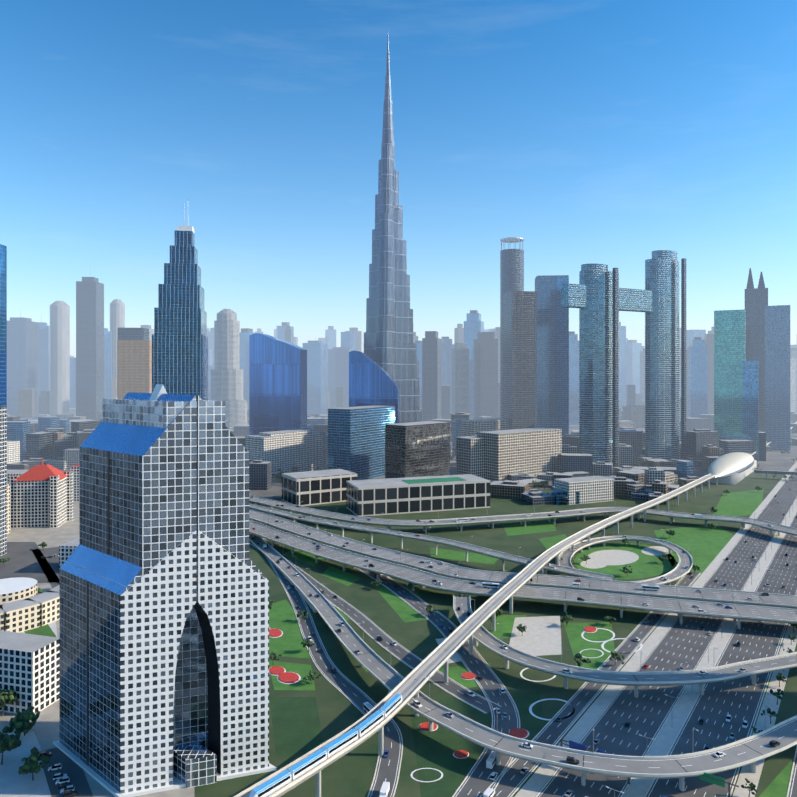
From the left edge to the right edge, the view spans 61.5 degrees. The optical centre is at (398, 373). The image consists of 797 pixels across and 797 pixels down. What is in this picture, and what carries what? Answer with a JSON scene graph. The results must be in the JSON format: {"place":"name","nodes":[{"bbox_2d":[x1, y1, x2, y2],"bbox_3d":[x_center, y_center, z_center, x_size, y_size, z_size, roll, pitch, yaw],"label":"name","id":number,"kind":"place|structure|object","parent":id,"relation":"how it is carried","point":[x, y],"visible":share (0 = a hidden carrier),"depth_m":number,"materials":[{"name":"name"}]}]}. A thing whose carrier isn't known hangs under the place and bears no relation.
{"place":"outdoors","nodes":[
{"label":"outdoors","id":0,"kind":"place"},
{"bbox_2d":[0,502,193,796],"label":"paved ground","id":1,"kind":"structure","parent":0,"point":[25,552],"depth_m":307.37,"materials":[{"name":"concrete"}]},
{"bbox_2d":[0,244,6,555],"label":"glass skyscraper","id":2,"kind":"structure","parent":1,"relation":"on","point":[3,399],"depth_m":599.18,"materials":[{"name":"blue glass"}]},
{"bbox_2d":[39,554,76,796],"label":"parked cars","id":3,"kind":"object","parent":1,"relation":"on","point":[68,790],"visible":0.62,"depth_m":264.90,"materials":[{"name":"white paint"}]},
{"bbox_2d":[53,384,275,796],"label":"high-rise building","id":4,"kind":"structure","parent":1,"relation":"on","point":[164,633],"depth_m":268.18,"materials":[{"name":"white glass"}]},
{"label":"ground","id":5,"kind":"structure","parent":0,"visible":0},
{"bbox_2d":[0,417,78,713],"bbox_3d":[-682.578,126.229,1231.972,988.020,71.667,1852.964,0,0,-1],"label":"apartment buildings","id":6,"kind":"structure","parent":5,"relation":"on","point":[44,495],"depth_m":438.19,"materials":[{"name":"beige concrete"}]},
{"bbox_2d":[152,208,207,399],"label":"skyscraper","id":7,"kind":"structure","parent":5,"relation":"on","point":[179,351],"depth_m":895.38,"materials":[{"name":"blue glass"}]},
{"bbox_2d":[7,277,355,426],"bbox_3d":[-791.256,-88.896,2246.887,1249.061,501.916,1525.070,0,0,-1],"label":"background high-rises","id":8,"kind":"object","parent":5,"relation":"on","point":[38,357],"depth_m":2268.58,"materials":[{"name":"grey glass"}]},
{"bbox_2d":[249,333,399,435],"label":"curved glass buildings","id":9,"kind":"structure","parent":5,"relation":"on","point":[277,384],"depth_m":1259.10,"materials":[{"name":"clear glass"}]},
{"bbox_2d":[364,36,421,422],"bbox_3d":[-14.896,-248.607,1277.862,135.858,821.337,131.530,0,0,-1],"label":"skyscraper","id":10,"kind":"structure","parent":5,"relation":"on","point":[389,347],"depth_m":1279.42,"materials":[{"name":"grey glass"}]},
{"bbox_2d":[0,450,796,796],"bbox_3d":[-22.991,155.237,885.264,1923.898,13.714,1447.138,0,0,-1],"label":"street trees","id":11,"kind":"object","parent":5,"relation":"on","point":[20,722],"visible":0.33,"depth_m":316.24,"materials":[{"name":"green plant"}]},
{"bbox_2d":[7,310,796,469],"bbox_3d":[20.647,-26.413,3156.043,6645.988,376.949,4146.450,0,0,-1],"label":"city fabric","id":12,"kind":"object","parent":5,"relation":"on","point":[458,382],"visible":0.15,"depth_m":1982.42,"materials":[{"name":"grey glass"}]},
{"bbox_2d":[61,322,796,504],"bbox_3d":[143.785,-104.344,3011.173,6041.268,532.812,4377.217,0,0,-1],"label":"blocks","id":13,"kind":"structure","parent":5,"relation":"on","point":[633,482],"depth_m":1103.59,"materials":[{"name":"grey glass"}]},
{"bbox_2d":[245,405,673,516],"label":"blocks","id":14,"kind":"structure","parent":5,"relation":"on","point":[410,461],"depth_m":988.94,"materials":[{"name":"beige glass"}]},
{"bbox_2d":[272,455,707,493],"bbox_3d":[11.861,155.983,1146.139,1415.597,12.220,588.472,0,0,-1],"label":"buildings","id":15,"kind":"structure","parent":5,"relation":"on","point":[544,483],"depth_m":994.24,"materials":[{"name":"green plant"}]},
{"bbox_2d":[194,461,796,796],"bbox_3d":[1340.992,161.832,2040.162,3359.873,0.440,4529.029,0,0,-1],"label":"interchange landscape","id":16,"kind":"structure","parent":5,"relation":"on","point":[306,716],"depth_m":407.93,"materials":[{"name":"green plant"}]},
{"bbox_2d":[234,422,796,796],"bbox_3d":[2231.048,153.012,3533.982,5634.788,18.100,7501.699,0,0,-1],"label":"highway roads","id":17,"kind":"structure","parent":5,"relation":"on","point":[599,770],"depth_m":380.68,"materials":[{"name":"concrete"}]},
{"bbox_2d":[249,693,402,796],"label":"metro train","id":18,"kind":"object","parent":17,"relation":"on","point":[293,772],"visible":1,"depth_m":250.62,"materials":[{"name":"white"}]},
{"bbox_2d":[249,498,795,796],"bbox_3d":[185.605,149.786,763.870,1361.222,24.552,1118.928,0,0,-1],"label":"street lights","id":19,"kind":"object","parent":17,"relation":"on","point":[578,589],"visible":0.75,"depth_m":488.32,"materials":[{"name":"grey metal"}]},
{"bbox_2d":[249,470,796,796],"bbox_3d":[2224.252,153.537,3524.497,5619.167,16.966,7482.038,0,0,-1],"label":"road markings","id":20,"kind":"object","parent":17,"relation":"on","point":[564,666],"visible":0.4,"depth_m":361.12,"materials":[{"name":"white paint"}]},
{"bbox_2d":[251,469,796,796],"bbox_3d":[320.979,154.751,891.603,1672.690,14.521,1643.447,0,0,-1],"label":"cars","id":21,"kind":"object","parent":17,"relation":"on","point":[490,760],"visible":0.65,"depth_m":372.63,"materials":[{"name":"white paint"}]},
{"bbox_2d":[560,739,738,796],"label":"sign gantry","id":22,"kind":"object","parent":17,"relation":"on","point":[713,779],"visible":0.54,"depth_m":255.97,"materials":[{"name":"blue metal"}]},
{"bbox_2d":[249,429,796,796],"bbox_3d":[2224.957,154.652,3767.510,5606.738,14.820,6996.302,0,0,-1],"label":"bridge piers","id":23,"kind":"structure","parent":5,"relation":"on","point":[498,758],"depth_m":444.37,"materials":[{"name":"concrete"}]},
{"bbox_2d":[500,237,568,434],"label":"high-rise towers","id":24,"kind":"structure","parent":5,"relation":"on","point":[534,359],"depth_m":1354.54,"materials":[{"name":"grey glass"}]},
{"bbox_2d":[561,250,685,466],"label":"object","id":25,"kind":"structure","parent":5,"relation":"on","point":[598,297],"depth_m":1155.05,"materials":[{"name":"glass"}]},
{"bbox_2d":[705,452,756,484],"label":"metro station","id":26,"kind":"object","parent":5,"relation":"on","point":[734,468],"visible":0.96,"depth_m":1004.07,"materials":[{"name":"white metal"}]},
{"bbox_2d":[754,470,796,479],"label":"footbridge","id":27,"kind":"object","parent":26,"relation":"attached to","point":[766,472],"visible":0.84,"depth_m":1026.65,"materials":[{"name":"grey metal"}]},
{"bbox_2d":[714,268,789,460],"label":"high-rise towers","id":28,"kind":"structure","parent":5,"relation":"on","point":[751,369],"depth_m":1408.70,"materials":[{"name":"teal glass"}]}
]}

